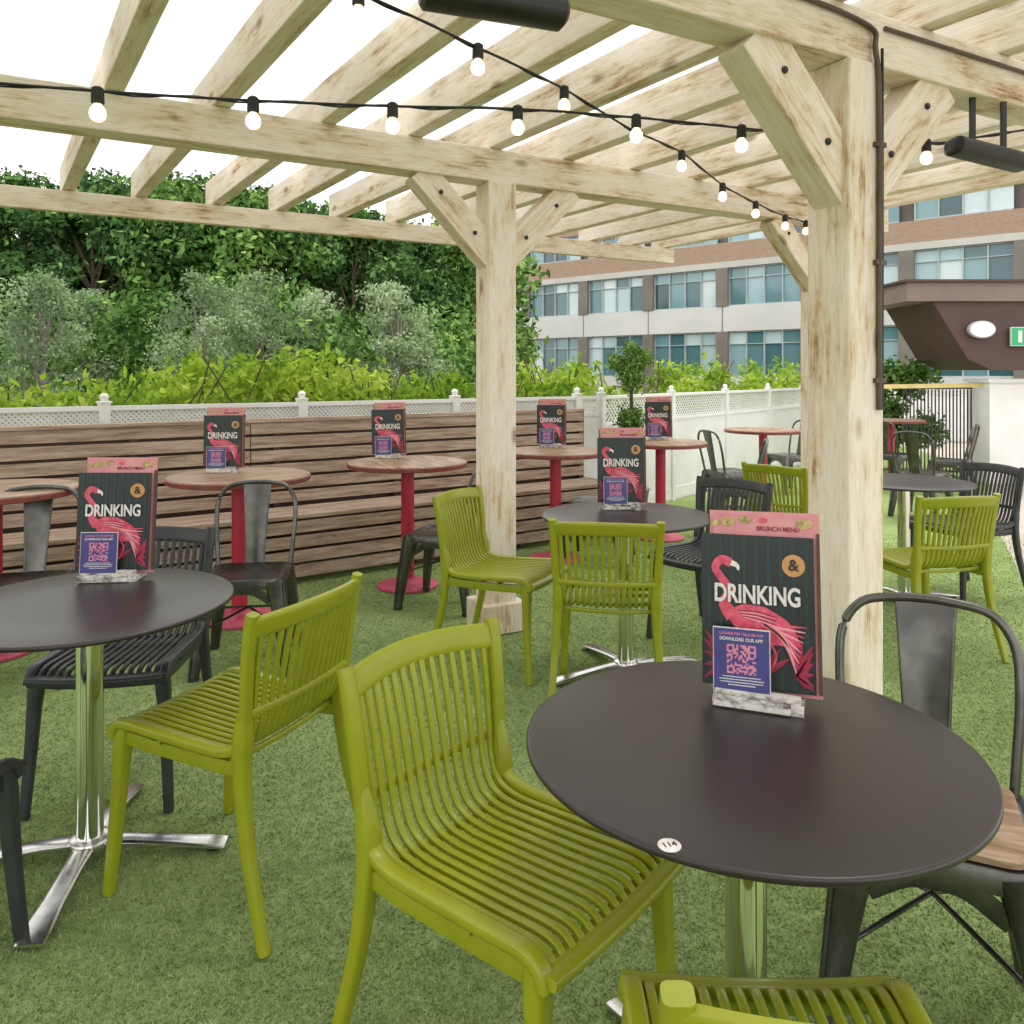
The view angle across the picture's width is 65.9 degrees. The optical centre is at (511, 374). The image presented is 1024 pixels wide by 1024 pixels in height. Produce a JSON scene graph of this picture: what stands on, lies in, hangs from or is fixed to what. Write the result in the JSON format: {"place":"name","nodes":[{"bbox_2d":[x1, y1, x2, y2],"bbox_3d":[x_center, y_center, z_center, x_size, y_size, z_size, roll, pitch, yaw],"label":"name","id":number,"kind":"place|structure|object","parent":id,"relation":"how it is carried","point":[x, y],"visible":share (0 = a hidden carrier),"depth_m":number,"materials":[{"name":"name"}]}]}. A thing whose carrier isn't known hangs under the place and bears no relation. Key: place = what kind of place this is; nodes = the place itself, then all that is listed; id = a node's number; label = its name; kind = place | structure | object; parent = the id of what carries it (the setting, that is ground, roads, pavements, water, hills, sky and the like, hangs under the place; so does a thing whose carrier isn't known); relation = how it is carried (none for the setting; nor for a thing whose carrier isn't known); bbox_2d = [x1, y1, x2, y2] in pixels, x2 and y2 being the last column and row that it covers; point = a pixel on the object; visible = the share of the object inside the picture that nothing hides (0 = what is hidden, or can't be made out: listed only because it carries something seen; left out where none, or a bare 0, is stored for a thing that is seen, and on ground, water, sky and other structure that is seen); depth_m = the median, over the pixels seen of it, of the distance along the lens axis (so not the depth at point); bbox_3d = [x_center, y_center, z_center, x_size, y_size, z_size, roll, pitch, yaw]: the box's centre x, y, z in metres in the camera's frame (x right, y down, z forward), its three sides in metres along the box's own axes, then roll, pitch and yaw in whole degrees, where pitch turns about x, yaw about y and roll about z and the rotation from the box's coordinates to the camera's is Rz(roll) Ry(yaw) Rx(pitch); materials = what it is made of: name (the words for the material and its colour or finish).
{"place":"outdoors","nodes":[
{"label":"outdoors","id":0,"kind":"place"},
{"bbox_2d":[0,0,857,278],"label":"sky","id":1,"kind":"structure","parent":0,"point":[62,41],"materials":[{"name":"white"}]},
{"bbox_2d":[0,445,1023,1023],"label":"artificial grass","id":2,"kind":"structure","parent":0,"point":[162,935],"depth_m":2.16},
{"bbox_2d":[0,757,29,949],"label":"charcoal slatted chair","id":3,"kind":"object","parent":2,"relation":"on","point":[12,771],"visible":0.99,"depth_m":1.93,"materials":[{"name":"plastic"}]},
{"bbox_2d":[0,484,78,689],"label":"metal bistro chair","id":4,"kind":"object","parent":2,"relation":"on","point":[37,518],"visible":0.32,"depth_m":3.92,"materials":[{"name":"grey metal"}]},
{"bbox_2d":[0,478,78,662],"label":"round wooden table","id":5,"kind":"object","parent":2,"relation":"on","point":[13,497],"visible":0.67,"depth_m":3.96,"materials":[{"name":"brown wood"}]},
{"bbox_2d":[0,568,233,948],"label":"black round table","id":6,"kind":"object","parent":2,"relation":"on","point":[87,621],"visible":0.88,"depth_m":2.29,"materials":[{"name":"laminate"}]},
{"bbox_2d":[75,457,157,582],"bbox_3d":[-1.291,0.468,2.568,0.244,0.392,0.101,0,0,-6],"label":"table menu stand","id":7,"kind":"object","parent":6,"relation":"on","point":[116,520],"visible":1,"depth_m":2.57,"materials":[{"name":"black paper"}]},
{"bbox_2d":[20,526,215,820],"bbox_3d":[-1.361,1.005,2.805,0.483,0.830,0.586,0,0,-6],"label":"charcoal slatted chair","id":8,"kind":"object","parent":2,"relation":"on","point":[42,674],"visible":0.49,"depth_m":2.62,"materials":[{"name":"plastic"}]},
{"bbox_2d":[102,571,362,958],"bbox_3d":[-0.766,1.005,2.248,0.586,0.830,0.483,0,0,24],"label":"green slatted chair","id":9,"kind":"object","parent":2,"relation":"on","point":[224,721],"visible":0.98,"depth_m":2.12,"materials":[{"name":"plastic"}]},
{"bbox_2d":[164,467,310,629],"bbox_3d":[-1.580,0.999,4.580,0.800,0.835,0.800,0,0,-26],"label":"round wooden table","id":10,"kind":"object","parent":2,"relation":"on","point":[200,480],"visible":0.66,"depth_m":4.54,"materials":[{"name":"brown wood"}]},
{"bbox_2d":[203,407,244,472],"bbox_3d":[-1.714,0.388,4.697,0.234,0.384,0.098,0,0,-6],"label":"table menu stand","id":11,"kind":"object","parent":10,"relation":"on","point":[224,442],"visible":1,"depth_m":4.70,"materials":[{"name":"black paper"}]},
{"bbox_2d":[187,479,301,682],"bbox_3d":[-1.303,0.986,3.918,0.465,0.868,0.516,0,0,-9],"label":"metal bistro chair","id":12,"kind":"object","parent":2,"relation":"on","point":[255,574],"visible":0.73,"depth_m":4.05,"materials":[{"name":"grey metal"}]},
{"bbox_2d":[0,408,597,580],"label":"slatted fence","id":13,"kind":"object","parent":2,"relation":"on","point":[344,511],"visible":0.52,"depth_m":5.64,"materials":[{"name":"brown wood"}]},
{"bbox_2d":[0,387,599,478],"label":"white lattice fence","id":14,"kind":"object","parent":2,"relation":"on","point":[103,410],"visible":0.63,"depth_m":5.91,"materials":[{"name":"paint"}]},
{"bbox_2d":[347,455,466,593],"bbox_3d":[-0.700,0.999,5.300,0.800,0.835,0.800,0,0,-22],"label":"round wooden table","id":15,"kind":"object","parent":2,"relation":"on","point":[406,467],"visible":0.84,"depth_m":5.25,"materials":[{"name":"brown wood"}]},
{"bbox_2d":[371,402,405,458],"bbox_3d":[-0.858,0.387,5.496,0.242,0.387,0.098,0,0,-3],"label":"table menu stand","id":16,"kind":"object","parent":15,"relation":"on","point":[388,430],"visible":1,"depth_m":5.50,"materials":[{"name":"black paper"}]},
{"bbox_2d":[393,470,475,616],"bbox_3d":[-0.402,0.986,4.894,0.516,0.868,0.465,0,0,18],"label":"metal bistro chair","id":17,"kind":"object","parent":2,"relation":"on","point":[425,537],"visible":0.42,"depth_m":4.76,"materials":[{"name":"grey metal"}]},
{"bbox_2d":[424,485,568,685],"bbox_3d":[-0.064,1.005,3.922,0.586,0.830,0.483,0,0,26],"label":"green slatted chair","id":18,"kind":"object","parent":2,"relation":"on","point":[468,555],"visible":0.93,"depth_m":3.90,"materials":[{"name":"plastic"}]},
{"bbox_2d":[331,616,684,1023],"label":"green slatted chair","id":19,"kind":"object","parent":2,"relation":"on","point":[433,894],"visible":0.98,"depth_m":1.58,"materials":[{"name":"plastic"}]},
{"bbox_2d":[0,0,1023,694],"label":"timber pergola","id":20,"kind":"object","parent":2,"relation":"on","point":[850,108],"visible":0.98,"depth_m":3.52,"materials":[{"name":"beige wood"}]},
{"bbox_2d":[0,82,763,152],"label":"festoon lights","id":21,"kind":"object","parent":20,"relation":"hanging from","point":[97,111],"visible":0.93,"depth_m":2.48,"materials":[{"name":"white glass"}]},
{"bbox_2d":[418,0,569,31],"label":"infrared heater","id":22,"kind":"object","parent":20,"relation":"attached to","point":[551,15],"visible":1,"depth_m":1.93,"materials":[{"name":"black metal"}]},
{"bbox_2d":[350,0,807,234],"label":"festoon lights","id":23,"kind":"object","parent":20,"relation":"hanging from","point":[358,14],"visible":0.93,"depth_m":2.84,"materials":[{"name":"white glass"}]},
{"bbox_2d":[920,129,1023,164],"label":"festoon lights","id":24,"kind":"object","parent":20,"relation":"hanging from","point":[926,157],"visible":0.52,"depth_m":3.09,"materials":[{"name":"white glass"}]},
{"bbox_2d":[944,97,1023,172],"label":"infrared heater","id":25,"kind":"object","parent":20,"relation":"attached to","point":[973,149],"visible":0.98,"depth_m":3.02,"materials":[{"name":"black metal"}]},
{"bbox_2d":[516,446,596,564],"bbox_3d":[0.335,0.999,6.070,0.800,0.835,0.800,0,0,-12],"label":"round wooden table","id":26,"kind":"object","parent":2,"relation":"on","point":[555,456],"visible":0.48,"depth_m":6.03,"materials":[{"name":"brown wood"}]},
{"bbox_2d":[537,399,565,447],"bbox_3d":[0.315,0.388,6.296,0.235,0.384,0.098,0,0,6],"label":"table menu stand","id":27,"kind":"object","parent":26,"relation":"on","point":[551,423],"visible":1,"depth_m":6.29,"materials":[{"name":"black paper"}]},
{"bbox_2d":[562,496,634,558],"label":"metal bistro chair","id":28,"kind":"object","parent":2,"relation":"on","point":[580,499],"visible":0.1,"depth_m":6.10,"materials":[{"name":"grey metal"}]},
{"bbox_2d":[548,518,664,697],"bbox_3d":[0.419,1.005,3.435,0.483,0.830,0.586,0,0,9],"label":"green slatted chair","id":29,"kind":"object","parent":2,"relation":"on","point":[565,595],"visible":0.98,"depth_m":3.22,"materials":[{"name":"plastic"}]},
{"bbox_2d":[541,502,708,685],"bbox_3d":[0.540,1.040,3.750,0.800,0.751,0.800,0,0,-23],"label":"black round table","id":30,"kind":"object","parent":2,"relation":"on","point":[675,518],"visible":0.7,"depth_m":3.72,"materials":[{"name":"laminate"}]},
{"bbox_2d":[597,428,645,509],"bbox_3d":[0.546,0.466,3.919,0.243,0.398,0.106,0,0,0],"label":"table menu stand","id":31,"kind":"object","parent":30,"relation":"on","point":[621,466],"visible":1,"depth_m":3.92,"materials":[{"name":"black paper"}]},
{"bbox_2d":[607,339,654,501],"bbox_3d":[1.114,0.541,7.497,0.488,1.759,0.375,0,0,0],"label":"potted topiary","id":32,"kind":"object","parent":2,"relation":"on","point":[630,370],"visible":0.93,"depth_m":7.45,"materials":[{"name":"green plant"}]},
{"bbox_2d":[640,438,707,541],"bbox_3d":[1.290,0.999,6.860,0.800,0.835,0.800,0,0,-2],"label":"round wooden table","id":33,"kind":"object","parent":2,"relation":"on","point":[660,447],"visible":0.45,"depth_m":6.82,"materials":[{"name":"brown wood"}]},
{"bbox_2d":[645,396,671,439],"bbox_3d":[1.301,0.387,7.016,0.241,0.387,0.098,0,0,11],"label":"table menu stand","id":34,"kind":"object","parent":33,"relation":"on","point":[658,418],"visible":1,"depth_m":7.01,"materials":[{"name":"black paper"}]},
{"bbox_2d":[646,476,773,638],"bbox_3d":[1.083,1.005,4.283,0.483,0.830,0.586,0,0,45],"label":"charcoal slatted chair","id":35,"kind":"object","parent":2,"relation":"on","point":[690,550],"visible":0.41,"depth_m":4.42,"materials":[{"name":"plastic"}]},
{"bbox_2d":[697,429,753,509],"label":"metal bistro chair","id":36,"kind":"object","parent":2,"relation":"on","point":[714,471],"visible":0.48,"depth_m":7.91,"materials":[{"name":"grey metal"}]},
{"bbox_2d":[710,438,768,509],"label":"metal bistro chair","id":37,"kind":"object","parent":2,"relation":"on","point":[762,454],"visible":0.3,"depth_m":6.75,"materials":[{"name":"grey metal"}]},
{"bbox_2d":[596,383,894,502],"bbox_3d":[4.607,0.771,12.503,0.098,1.297,12.175,0,0,38],"label":"white lattice fence","id":38,"kind":"object","parent":2,"relation":"on","point":[684,468],"visible":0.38,"depth_m":9.85,"materials":[{"name":"paint"}]},
{"bbox_2d":[724,427,800,507],"bbox_3d":[2.670,0.999,8.400,0.800,0.835,0.800,0,0,27],"label":"round wooden table","id":39,"kind":"object","parent":2,"relation":"on","point":[762,432],"visible":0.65,"depth_m":8.25,"materials":[{"name":"brown wood"}]},
{"bbox_2d":[526,661,1003,1018],"bbox_3d":[0.426,1.040,1.440,0.800,0.751,0.800,0,0,-29],"label":"black round table","id":40,"kind":"object","parent":2,"relation":"on","point":[841,784],"visible":0.88,"depth_m":1.31,"materials":[{"name":"laminate"}]},
{"bbox_2d":[658,838,680,852],"bbox_3d":[0.222,0.664,1.114,0.033,0.002,0.033,0,0,0],"label":"table number disc","id":41,"kind":"object","parent":40,"relation":"on","point":[669,845],"visible":1,"depth_m":1.11,"materials":[{"name":"white plastic"}]},
{"bbox_2d":[701,510,822,717],"bbox_3d":[0.503,0.474,1.603,0.239,0.381,0.111,0,0,21],"label":"table menu stand","id":42,"kind":"object","parent":40,"relation":"on","point":[761,621],"visible":1,"depth_m":1.59,"materials":[{"name":"black paper"}]},
{"bbox_2d":[741,461,807,513],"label":"green slatted chair","id":43,"kind":"object","parent":2,"relation":"on","point":[749,470],"visible":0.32,"depth_m":5.14,"materials":[{"name":"plastic"}]},
{"bbox_2d":[618,968,931,1023],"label":"green slatted chair","id":44,"kind":"object","parent":2,"relation":"on","point":[648,997],"visible":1,"depth_m":1.20,"materials":[{"name":"plastic"}]},
{"bbox_2d":[767,420,800,494],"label":"metal bistro chair","id":45,"kind":"object","parent":2,"relation":"on","point":[788,459],"visible":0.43,"depth_m":9.60,"materials":[{"name":"grey metal"}]},
{"bbox_2d":[883,420,921,472],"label":"metal bistro chair","id":46,"kind":"object","parent":2,"relation":"on","point":[900,458],"visible":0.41,"depth_m":9.55,"materials":[{"name":"grey metal"}]},
{"bbox_2d":[883,418,925,472],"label":"round wooden table","id":47,"kind":"object","parent":2,"relation":"on","point":[891,431],"visible":0.41,"depth_m":10.16,"materials":[{"name":"brown wood"}]},
{"bbox_2d":[883,355,950,451],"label":"shrubs","id":48,"kind":"object","parent":2,"relation":"on","point":[912,372],"visible":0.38,"depth_m":11.65,"materials":[{"name":"green plant"}]},
{"bbox_2d":[815,592,1023,1023],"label":"metal bistro chair","id":49,"kind":"object","parent":2,"relation":"on","point":[926,629],"visible":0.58,"depth_m":1.72,"materials":[{"name":"grey metal"}]},
{"bbox_2d":[887,431,953,515],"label":"metal bistro chair","id":50,"kind":"object","parent":2,"relation":"on","point":[911,443],"visible":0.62,"depth_m":7.78,"materials":[{"name":"grey metal"}]},
{"bbox_2d":[883,473,977,598],"bbox_3d":[2.450,1.040,4.940,0.800,0.751,0.800,0,0,-11],"label":"black round table","id":51,"kind":"object","parent":2,"relation":"on","point":[903,485],"visible":0.47,"depth_m":4.91,"materials":[{"name":"laminate"}]},
{"bbox_2d":[901,387,972,477],"bbox_3d":[5.700,0.782,10.600,0.950,1.235,0.030,0,0,0],"label":"metal railing","id":52,"kind":"object","parent":2,"relation":"on","point":[952,471],"visible":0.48,"depth_m":10.59,"materials":[{"name":"black metal"}]},
{"bbox_2d":[883,493,1008,662],"bbox_3d":[2.151,1.005,4.115,0.483,0.830,0.586,0,0,-12],"label":"green slatted chair","id":53,"kind":"object","parent":2,"relation":"on","point":[920,558],"visible":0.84,"depth_m":3.90,"materials":[{"name":"plastic"}]},
{"bbox_2d":[923,424,979,497],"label":"metal bistro chair","id":54,"kind":"object","parent":2,"relation":"on","point":[941,463],"visible":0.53,"depth_m":8.90,"materials":[{"name":"grey metal"}]},
{"bbox_2d":[910,460,1023,600],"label":"charcoal slatted chair","id":55,"kind":"object","parent":2,"relation":"on","point":[1009,527],"visible":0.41,"depth_m":5.10,"materials":[{"name":"plastic"}]},
{"bbox_2d":[901,441,1023,567],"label":"paving","id":56,"kind":"structure","parent":0,"point":[1021,526],"depth_m":9.08,"materials":[{"name":"grey concrete"}]},
{"bbox_2d":[884,279,1023,369],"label":"entrance canopy","id":57,"kind":"object","parent":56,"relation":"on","point":[932,319],"visible":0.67,"depth_m":10.05,"materials":[{"name":"brown metal"}]},
{"bbox_2d":[966,321,995,337],"bbox_3d":[5.940,-0.570,9.992,0.337,0.218,0.075,0,0,0],"label":"wall lamp","id":58,"kind":"object","parent":57,"relation":"attached to","point":[980,329],"visible":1,"depth_m":9.96,"materials":[{"name":"white glass"}]},
{"bbox_2d":[1010,327,1023,345],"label":"exit sign","id":59,"kind":"object","parent":57,"relation":"attached to","point":[1016,336],"visible":1,"depth_m":9.98,"materials":[{"name":"green plastic"}]},
{"bbox_2d":[963,379,1023,483],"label":"wall","id":60,"kind":"structure","parent":56,"relation":"on","point":[998,411],"depth_m":10.25,"materials":[{"name":"white paint"}]},
{"bbox_2d":[884,383,982,388],"bbox_3d":[5.500,0.150,10.400,1.440,0.076,0.004,0,0,0],"label":"barrier tape","id":61,"kind":"object","parent":60,"relation":"attached to","point":[950,385],"visible":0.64,"depth_m":10.40,"materials":[{"name":"yellow plastic"}]},
{"label":"ground","id":62,"kind":"structure","parent":0,"visible":0},
{"bbox_2d":[0,207,55,398],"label":"broadleaf tree","id":63,"kind":"object","parent":62,"relation":"on","point":[12,255],"visible":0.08,"depth_m":18.64,"materials":[{"name":"green plant"}]},
{"bbox_2d":[0,269,126,424],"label":"shrub","id":64,"kind":"object","parent":62,"relation":"on","point":[55,292],"visible":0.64,"depth_m":11.36,"materials":[{"name":"green plant"}]},
{"bbox_2d":[0,165,127,404],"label":"broadleaf tree","id":65,"kind":"object","parent":62,"relation":"on","point":[18,179],"visible":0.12,"depth_m":19.31,"materials":[{"name":"green plant"}]},
{"bbox_2d":[29,284,135,428],"bbox_3d":[-6.905,0.021,13.036,1.793,2.999,1.786,0,0,0],"label":"silver birch tree","id":66,"kind":"object","parent":62,"relation":"on","point":[87,316],"visible":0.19,"depth_m":12.86,"materials":[{"name":"green plant"}]},
{"bbox_2d":[0,167,194,370],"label":"broadleaf tree","id":67,"kind":"object","parent":62,"relation":"on","point":[117,246],"visible":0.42,"depth_m":17.76,"materials":[{"name":"green plant"}]},
{"bbox_2d":[99,169,295,366],"bbox_3d":[-7.699,-1.695,19.194,5.364,6.431,5.530,0,0,-44],"label":"broadleaf tree","id":68,"kind":"object","parent":62,"relation":"on","point":[192,241],"visible":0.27,"depth_m":17.89,"materials":[{"name":"green plant"}]},
{"bbox_2d":[130,268,275,420],"bbox_3d":[-4.362,0.027,11.027,1.880,2.988,1.818,0,0,0],"label":"shrub","id":69,"kind":"object","parent":62,"relation":"on","point":[204,291],"visible":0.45,"depth_m":10.88,"materials":[{"name":"green plant"}]},
{"bbox_2d":[204,267,318,417],"bbox_3d":[-3.813,-0.055,12.071,1.805,3.151,1.859,0,0,-15],"label":"shrub","id":70,"kind":"object","parent":62,"relation":"on","point":[247,296],"visible":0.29,"depth_m":11.89,"materials":[{"name":"green plant"}]},
{"bbox_2d":[0,277,534,420],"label":"shrubs","id":71,"kind":"object","parent":62,"relation":"on","point":[124,323],"visible":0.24,"depth_m":12.51,"materials":[{"name":"green plant"}]},
{"bbox_2d":[164,183,372,370],"bbox_3d":[-6.246,-1.498,18.556,5.474,6.038,4.548,0,0,20],"label":"broadleaf tree","id":72,"kind":"object","parent":62,"relation":"on","point":[284,256],"visible":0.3,"depth_m":17.89,"materials":[{"name":"green plant"}]},
{"bbox_2d":[0,187,549,371],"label":"distant trees","id":73,"kind":"object","parent":62,"relation":"on","point":[522,270],"visible":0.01,"depth_m":29.68,"materials":[{"name":"green plant"}]},
{"bbox_2d":[0,340,590,431],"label":"laurel hedge","id":74,"kind":"object","parent":62,"relation":"on","point":[287,379],"visible":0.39,"depth_m":6.44,"materials":[{"name":"green plant"}]},
{"bbox_2d":[277,286,369,416],"bbox_3d":[-3.222,0.036,12.965,1.818,2.970,1.707,0,0,38],"label":"shrub","id":75,"kind":"object","parent":62,"relation":"on","point":[305,307],"visible":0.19,"depth_m":12.84,"materials":[{"name":"green plant"}]},
{"bbox_2d":[264,200,406,327],"bbox_3d":[-5.262,-1.610,21.066,4.875,6.262,5.119,0,0,-20],"label":"broadleaf tree","id":76,"kind":"object","parent":62,"relation":"on","point":[347,283],"visible":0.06,"depth_m":19.66,"materials":[{"name":"green plant"}]},
{"bbox_2d":[274,207,450,373],"bbox_3d":[-3.746,-1.297,19.070,4.744,5.637,4.350,0,0,0],"label":"broadleaf tree","id":77,"kind":"object","parent":62,"relation":"on","point":[354,251],"visible":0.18,"depth_m":18.65,"materials":[{"name":"green plant"}]},
{"bbox_2d":[328,276,465,399],"bbox_3d":[-1.652,0.050,11.421,1.948,2.942,1.820,0,0,0],"label":"silver birch tree","id":78,"kind":"object","parent":62,"relation":"on","point":[387,297],"visible":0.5,"depth_m":11.39,"materials":[{"name":"green plant"}]},
{"bbox_2d":[329,217,475,362],"bbox_3d":[-2.937,-1.466,21.866,4.570,5.972,4.145,0,0,0],"label":"broadleaf tree","id":79,"kind":"object","parent":62,"relation":"on","point":[431,250],"visible":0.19,"depth_m":21.74,"materials":[{"name":"green plant"}]},
{"bbox_2d":[407,216,542,376],"bbox_3d":[-1.404,-1.688,24.081,5.316,6.417,5.566,0,0,-39],"label":"broadleaf tree","id":80,"kind":"object","parent":62,"relation":"on","point":[449,254],"visible":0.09,"depth_m":23.32,"materials":[{"name":"green plant"}]},
{"bbox_2d":[465,350,800,421],"bbox_3d":[3.495,0.537,12.520,1.641,1.771,11.453,0,0,39],"label":"laurel hedge","id":81,"kind":"object","parent":62,"relation":"on","point":[585,376],"visible":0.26,"depth_m":11.07,"materials":[{"name":"green plant"}]},
{"bbox_2d":[524,183,1023,265],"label":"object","id":82,"kind":"object","parent":62,"relation":"on","point":[906,213],"depth_m":34.08,"materials":[{"name":"grey stone"}]},
{"bbox_2d":[523,302,894,338],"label":"spandrel panels","id":83,"kind":"object","parent":82,"relation":"attached to","point":[776,316],"depth_m":40.78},
{"bbox_2d":[583,307,722,336],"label":"panel joints","id":84,"kind":"object","parent":83,"relation":"attached to","point":[648,322],"visible":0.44,"depth_m":41.92,"materials":[{"name":"grey stone"}]},
{"bbox_2d":[521,239,1023,399],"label":"pilasters","id":85,"kind":"object","parent":82,"relation":"attached to","point":[906,264],"visible":0.4,"depth_m":39.14,"materials":[{"name":"brown brick"}]},
{"bbox_2d":[531,190,1013,377],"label":"window frames","id":86,"kind":"structure","parent":82,"relation":"attached to","point":[746,277],"depth_m":40.01,"materials":[{"name":"white metal"}]},
{"bbox_2d":[516,185,1013,375],"bbox_3d":[16.395,-3.905,34.354,43.040,7.930,0.040,0,0,41],"label":"window glass","id":87,"kind":"object","parent":86,"relation":"in","point":[1001,267],"visible":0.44,"depth_m":38.62,"materials":[{"name":"blue glass"}]},
{"bbox_2d":[525,208,1023,280],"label":"brick band","id":88,"kind":"object","parent":82,"relation":"attached to","point":[976,224],"depth_m":37.94,"materials":[{"name":"brown brick"}]},
{"bbox_2d":[525,232,1023,286],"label":"stone band","id":89,"kind":"object","parent":82,"relation":"attached to","point":[1007,237],"depth_m":38.14,"materials":[{"name":"stone"}]},
{"bbox_2d":[538,377,1013,401],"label":"plinth","id":90,"kind":"structure","parent":62,"relation":"on","point":[610,381],"depth_m":33.07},
{"bbox_2d":[895,389,966,441],"bbox_3d":[11.190,0.771,15.845,6.375,1.297,0.098,0,0,26],"label":"fence","id":91,"kind":"object","parent":62,"relation":"on","point":[944,412],"visible":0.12,"depth_m":16.75,"materials":[{"name":"paint"}]}
]}

